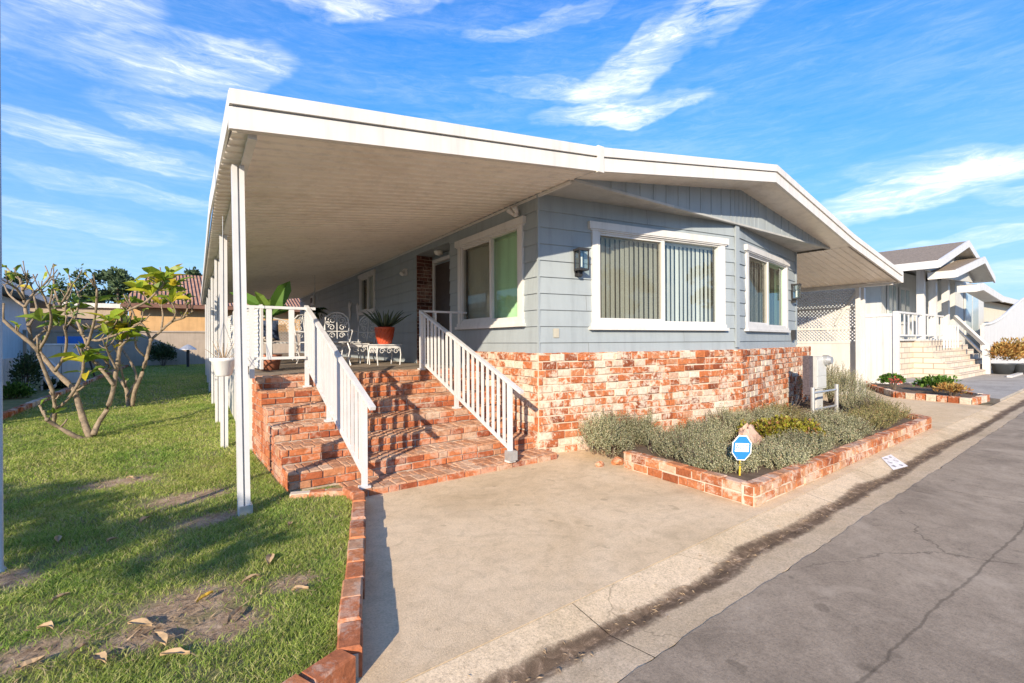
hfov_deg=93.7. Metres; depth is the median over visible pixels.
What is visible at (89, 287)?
pine tree
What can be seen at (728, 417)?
shrub
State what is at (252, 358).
porch railing
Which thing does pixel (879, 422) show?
shrub
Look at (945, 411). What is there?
carport driveway
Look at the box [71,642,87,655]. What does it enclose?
dry leaf
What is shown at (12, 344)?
blue house
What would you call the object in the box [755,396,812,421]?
shrub
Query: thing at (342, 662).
brick edging
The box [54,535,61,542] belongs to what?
dry leaf
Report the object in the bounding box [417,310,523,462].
stair railing
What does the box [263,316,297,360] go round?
garden bench
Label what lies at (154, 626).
dirt patch
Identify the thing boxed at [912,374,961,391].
shrub
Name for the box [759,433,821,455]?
shrub
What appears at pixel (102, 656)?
dry leaf
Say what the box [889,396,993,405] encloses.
ground
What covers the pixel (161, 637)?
dry leaf
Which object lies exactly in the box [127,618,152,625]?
dry leaf
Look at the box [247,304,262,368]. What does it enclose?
trellis
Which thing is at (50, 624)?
dry leaf
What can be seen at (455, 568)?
driveway
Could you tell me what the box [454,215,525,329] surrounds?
window
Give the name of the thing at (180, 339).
block wall
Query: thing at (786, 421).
shrub
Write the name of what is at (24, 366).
shrub
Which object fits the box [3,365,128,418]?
brick edging
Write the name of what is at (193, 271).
leafy tree
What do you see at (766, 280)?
window
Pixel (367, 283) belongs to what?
window
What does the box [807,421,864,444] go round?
shrub
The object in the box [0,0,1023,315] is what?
sky
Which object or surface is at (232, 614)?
dry leaf
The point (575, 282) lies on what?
house
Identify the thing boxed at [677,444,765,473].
shrub
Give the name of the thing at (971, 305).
window
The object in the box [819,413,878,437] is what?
shrub
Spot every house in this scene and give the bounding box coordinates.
[2,278,57,370]
[201,88,903,516]
[797,240,1003,378]
[984,296,1018,322]
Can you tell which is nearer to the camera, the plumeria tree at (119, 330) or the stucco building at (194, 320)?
the plumeria tree at (119, 330)
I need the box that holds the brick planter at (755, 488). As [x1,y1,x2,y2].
[612,400,931,506]
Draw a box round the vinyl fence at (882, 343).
[797,311,899,384]
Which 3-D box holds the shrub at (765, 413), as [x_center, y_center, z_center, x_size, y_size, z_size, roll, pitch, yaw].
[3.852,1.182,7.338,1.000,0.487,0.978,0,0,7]
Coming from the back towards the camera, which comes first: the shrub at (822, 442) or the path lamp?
the path lamp
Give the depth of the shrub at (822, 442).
5.83 m
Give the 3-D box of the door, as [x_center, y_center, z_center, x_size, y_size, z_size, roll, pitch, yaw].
[-1.335,-0.620,9.572,0.154,2.135,1.050,0,0,-36]
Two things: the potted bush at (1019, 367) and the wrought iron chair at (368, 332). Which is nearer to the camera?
the wrought iron chair at (368, 332)
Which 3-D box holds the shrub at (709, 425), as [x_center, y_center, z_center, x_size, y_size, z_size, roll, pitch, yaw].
[2.446,1.203,6.292,1.053,0.462,0.881,0,0,-21]
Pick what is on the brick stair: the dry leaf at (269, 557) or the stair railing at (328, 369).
the stair railing at (328, 369)
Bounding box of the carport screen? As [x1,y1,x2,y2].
[796,288,865,394]
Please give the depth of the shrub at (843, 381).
9.61 m
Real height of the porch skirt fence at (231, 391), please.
1.546 m
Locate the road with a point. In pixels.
(922, 581)
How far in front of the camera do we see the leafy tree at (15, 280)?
68.93 m
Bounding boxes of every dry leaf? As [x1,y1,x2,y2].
[14,655,44,670]
[36,621,53,628]
[49,592,70,602]
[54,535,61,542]
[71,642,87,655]
[92,651,106,662]
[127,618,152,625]
[139,515,150,523]
[153,631,167,645]
[160,647,189,655]
[196,590,212,602]
[227,606,241,623]
[239,574,259,585]
[266,553,274,565]
[291,585,308,591]
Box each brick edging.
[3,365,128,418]
[282,486,365,682]
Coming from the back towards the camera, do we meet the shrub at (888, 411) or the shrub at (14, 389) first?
the shrub at (14, 389)
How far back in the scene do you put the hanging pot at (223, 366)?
5.48 m
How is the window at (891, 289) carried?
in the white trimmed house at (936, 299)
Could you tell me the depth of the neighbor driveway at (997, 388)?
15.12 m
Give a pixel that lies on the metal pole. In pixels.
(3, 566)
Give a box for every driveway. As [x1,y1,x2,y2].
[356,420,953,682]
[823,389,989,422]
[901,373,1023,403]
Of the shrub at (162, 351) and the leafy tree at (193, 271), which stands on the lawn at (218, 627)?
the shrub at (162, 351)
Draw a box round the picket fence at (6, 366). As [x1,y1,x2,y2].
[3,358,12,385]
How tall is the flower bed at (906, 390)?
0.180 m
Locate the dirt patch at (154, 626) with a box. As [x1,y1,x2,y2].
[0,467,333,682]
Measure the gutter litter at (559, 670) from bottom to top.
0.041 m
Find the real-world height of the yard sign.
0.524 m
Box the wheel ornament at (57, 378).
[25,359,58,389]
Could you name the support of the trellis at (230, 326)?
on the brick stair
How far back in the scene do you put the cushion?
11.41 m
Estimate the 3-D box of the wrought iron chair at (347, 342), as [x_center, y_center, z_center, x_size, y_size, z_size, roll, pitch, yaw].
[-3.396,-0.066,9.360,0.560,1.057,0.555,0,0,-24]
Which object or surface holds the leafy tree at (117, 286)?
on the ground at (988, 404)
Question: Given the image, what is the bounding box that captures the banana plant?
[230,281,290,369]
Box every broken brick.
[595,461,603,466]
[611,457,623,464]
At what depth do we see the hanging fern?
12.55 m
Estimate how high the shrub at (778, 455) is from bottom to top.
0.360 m
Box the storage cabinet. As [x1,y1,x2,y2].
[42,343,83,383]
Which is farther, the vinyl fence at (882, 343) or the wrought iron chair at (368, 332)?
the vinyl fence at (882, 343)
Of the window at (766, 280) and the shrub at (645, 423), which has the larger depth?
the window at (766, 280)
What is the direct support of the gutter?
on the gutter bed at (649, 654)
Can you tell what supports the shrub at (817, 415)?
on the brick planter at (755, 488)
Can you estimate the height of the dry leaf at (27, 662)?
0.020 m
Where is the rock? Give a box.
[735,423,762,446]
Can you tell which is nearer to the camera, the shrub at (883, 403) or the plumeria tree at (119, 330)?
the plumeria tree at (119, 330)
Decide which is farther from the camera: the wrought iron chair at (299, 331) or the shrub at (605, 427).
the wrought iron chair at (299, 331)
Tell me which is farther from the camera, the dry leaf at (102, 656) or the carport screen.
the carport screen
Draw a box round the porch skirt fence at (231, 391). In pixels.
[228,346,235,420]
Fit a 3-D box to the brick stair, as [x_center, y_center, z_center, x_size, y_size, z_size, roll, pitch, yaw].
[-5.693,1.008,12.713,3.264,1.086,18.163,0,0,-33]
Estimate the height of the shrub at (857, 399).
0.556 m
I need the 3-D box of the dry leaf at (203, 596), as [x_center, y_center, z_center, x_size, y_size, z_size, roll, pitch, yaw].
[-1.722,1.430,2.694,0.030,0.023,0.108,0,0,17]
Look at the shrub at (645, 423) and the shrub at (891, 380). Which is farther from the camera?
the shrub at (891, 380)
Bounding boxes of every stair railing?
[302,305,375,489]
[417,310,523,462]
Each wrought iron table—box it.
[336,343,368,363]
[368,344,401,364]
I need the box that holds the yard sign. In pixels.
[732,435,751,475]
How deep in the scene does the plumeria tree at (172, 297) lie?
10.23 m
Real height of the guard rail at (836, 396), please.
0.610 m
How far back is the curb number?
5.92 m
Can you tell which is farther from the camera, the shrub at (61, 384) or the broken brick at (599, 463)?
the shrub at (61, 384)
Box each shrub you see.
[3,381,36,398]
[7,349,44,385]
[39,377,73,389]
[148,340,176,365]
[575,405,644,458]
[621,405,665,445]
[642,422,728,459]
[661,413,738,442]
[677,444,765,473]
[686,437,762,468]
[698,403,759,439]
[729,405,791,421]
[736,417,782,442]
[750,438,819,469]
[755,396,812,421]
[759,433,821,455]
[769,426,840,456]
[771,414,825,438]
[797,360,856,402]
[798,367,874,407]
[800,405,848,426]
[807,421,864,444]
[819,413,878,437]
[839,388,889,408]
[843,407,892,429]
[848,396,912,414]
[852,404,913,425]
[877,372,905,385]
[888,376,901,388]
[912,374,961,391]
[932,381,973,395]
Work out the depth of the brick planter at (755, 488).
5.20 m
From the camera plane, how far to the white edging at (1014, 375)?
18.39 m
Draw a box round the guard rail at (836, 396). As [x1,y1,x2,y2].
[810,384,838,411]
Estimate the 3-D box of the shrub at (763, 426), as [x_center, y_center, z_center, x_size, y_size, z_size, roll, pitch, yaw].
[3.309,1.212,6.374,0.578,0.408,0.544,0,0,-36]
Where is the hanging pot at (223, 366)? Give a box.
[207,216,234,375]
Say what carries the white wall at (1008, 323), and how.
on the neighbor driveway at (997, 388)
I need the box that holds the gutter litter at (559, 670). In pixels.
[468,414,1005,682]
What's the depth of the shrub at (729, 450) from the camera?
5.33 m
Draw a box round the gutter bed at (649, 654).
[578,408,997,658]
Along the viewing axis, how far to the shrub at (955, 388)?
11.72 m
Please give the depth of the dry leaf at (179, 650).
2.21 m
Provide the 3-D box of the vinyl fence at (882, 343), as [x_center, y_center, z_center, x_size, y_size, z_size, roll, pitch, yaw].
[6.786,0.273,19.190,3.470,2.380,13.120,0,0,-36]
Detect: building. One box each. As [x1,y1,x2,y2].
[30,302,125,329]
[121,275,299,331]
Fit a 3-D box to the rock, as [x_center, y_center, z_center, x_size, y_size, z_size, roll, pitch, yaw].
[2.954,1.227,6.065,0.438,0.410,0.290,0,0,-36]
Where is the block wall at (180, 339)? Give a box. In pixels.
[22,330,299,367]
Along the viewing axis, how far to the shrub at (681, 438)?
5.63 m
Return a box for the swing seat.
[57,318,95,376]
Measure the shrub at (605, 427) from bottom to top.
0.708 m
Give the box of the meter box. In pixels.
[803,355,832,410]
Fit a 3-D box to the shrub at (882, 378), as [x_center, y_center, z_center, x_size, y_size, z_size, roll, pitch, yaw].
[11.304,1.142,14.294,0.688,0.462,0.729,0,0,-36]
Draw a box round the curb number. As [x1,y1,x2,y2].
[882,454,906,469]
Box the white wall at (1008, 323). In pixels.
[980,297,1023,362]
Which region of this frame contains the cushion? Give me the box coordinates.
[263,320,279,340]
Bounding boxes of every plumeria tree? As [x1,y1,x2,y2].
[2,261,186,439]
[97,276,195,406]
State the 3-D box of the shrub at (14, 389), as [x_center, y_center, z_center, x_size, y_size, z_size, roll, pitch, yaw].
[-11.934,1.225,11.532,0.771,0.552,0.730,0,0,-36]
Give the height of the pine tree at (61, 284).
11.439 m
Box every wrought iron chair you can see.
[294,314,326,363]
[324,312,352,364]
[347,315,377,362]
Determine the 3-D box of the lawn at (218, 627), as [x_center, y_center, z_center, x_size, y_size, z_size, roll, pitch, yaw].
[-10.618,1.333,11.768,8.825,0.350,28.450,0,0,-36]
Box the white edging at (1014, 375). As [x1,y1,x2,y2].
[1007,373,1022,377]
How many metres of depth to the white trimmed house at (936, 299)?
20.37 m
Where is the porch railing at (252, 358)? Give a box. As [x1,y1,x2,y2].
[247,305,314,378]
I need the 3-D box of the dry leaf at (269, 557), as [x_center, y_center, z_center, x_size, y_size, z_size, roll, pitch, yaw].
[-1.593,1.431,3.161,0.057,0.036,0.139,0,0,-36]
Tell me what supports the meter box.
on the brick planter at (755, 488)
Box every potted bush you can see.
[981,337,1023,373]
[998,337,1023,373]
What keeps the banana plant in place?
on the brick stair
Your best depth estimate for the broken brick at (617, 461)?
5.80 m
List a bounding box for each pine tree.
[46,272,73,300]
[58,263,103,302]
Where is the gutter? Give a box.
[404,391,1023,682]
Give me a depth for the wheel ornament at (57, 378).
13.18 m
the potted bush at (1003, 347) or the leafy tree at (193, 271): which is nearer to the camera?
the potted bush at (1003, 347)
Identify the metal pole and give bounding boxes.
[0,21,6,572]
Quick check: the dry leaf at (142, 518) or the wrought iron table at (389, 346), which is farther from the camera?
the wrought iron table at (389, 346)
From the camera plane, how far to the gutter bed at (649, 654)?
2.59 m
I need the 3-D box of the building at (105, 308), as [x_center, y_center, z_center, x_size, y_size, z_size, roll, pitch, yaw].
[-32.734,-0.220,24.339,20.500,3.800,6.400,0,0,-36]
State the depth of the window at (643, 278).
7.54 m
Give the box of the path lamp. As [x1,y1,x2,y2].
[179,345,196,366]
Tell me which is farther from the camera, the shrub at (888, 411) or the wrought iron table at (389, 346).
the wrought iron table at (389, 346)
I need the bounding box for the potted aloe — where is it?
[363,310,410,343]
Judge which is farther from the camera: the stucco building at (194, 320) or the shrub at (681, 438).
the stucco building at (194, 320)
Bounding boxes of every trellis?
[228,315,232,346]
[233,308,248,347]
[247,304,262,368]
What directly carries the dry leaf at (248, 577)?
on the lawn at (218, 627)
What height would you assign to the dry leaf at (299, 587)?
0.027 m
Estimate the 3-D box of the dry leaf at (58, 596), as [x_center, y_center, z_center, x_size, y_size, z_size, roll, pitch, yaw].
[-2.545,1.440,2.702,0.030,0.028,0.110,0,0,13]
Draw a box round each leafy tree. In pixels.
[3,270,33,284]
[79,266,137,303]
[183,266,202,275]
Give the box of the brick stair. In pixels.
[248,353,556,496]
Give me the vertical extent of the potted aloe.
0.666 m
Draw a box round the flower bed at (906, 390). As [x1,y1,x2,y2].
[866,381,989,404]
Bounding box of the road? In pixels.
[619,412,1023,682]
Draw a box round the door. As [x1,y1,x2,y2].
[432,255,449,362]
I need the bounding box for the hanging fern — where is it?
[302,288,329,321]
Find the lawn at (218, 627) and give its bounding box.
[0,365,351,682]
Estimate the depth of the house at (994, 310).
35.73 m
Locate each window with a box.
[358,269,375,315]
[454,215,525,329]
[588,221,729,330]
[744,244,790,332]
[887,283,896,313]
[899,287,909,324]
[964,292,978,334]
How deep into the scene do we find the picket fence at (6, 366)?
13.63 m
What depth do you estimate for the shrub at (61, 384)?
13.45 m

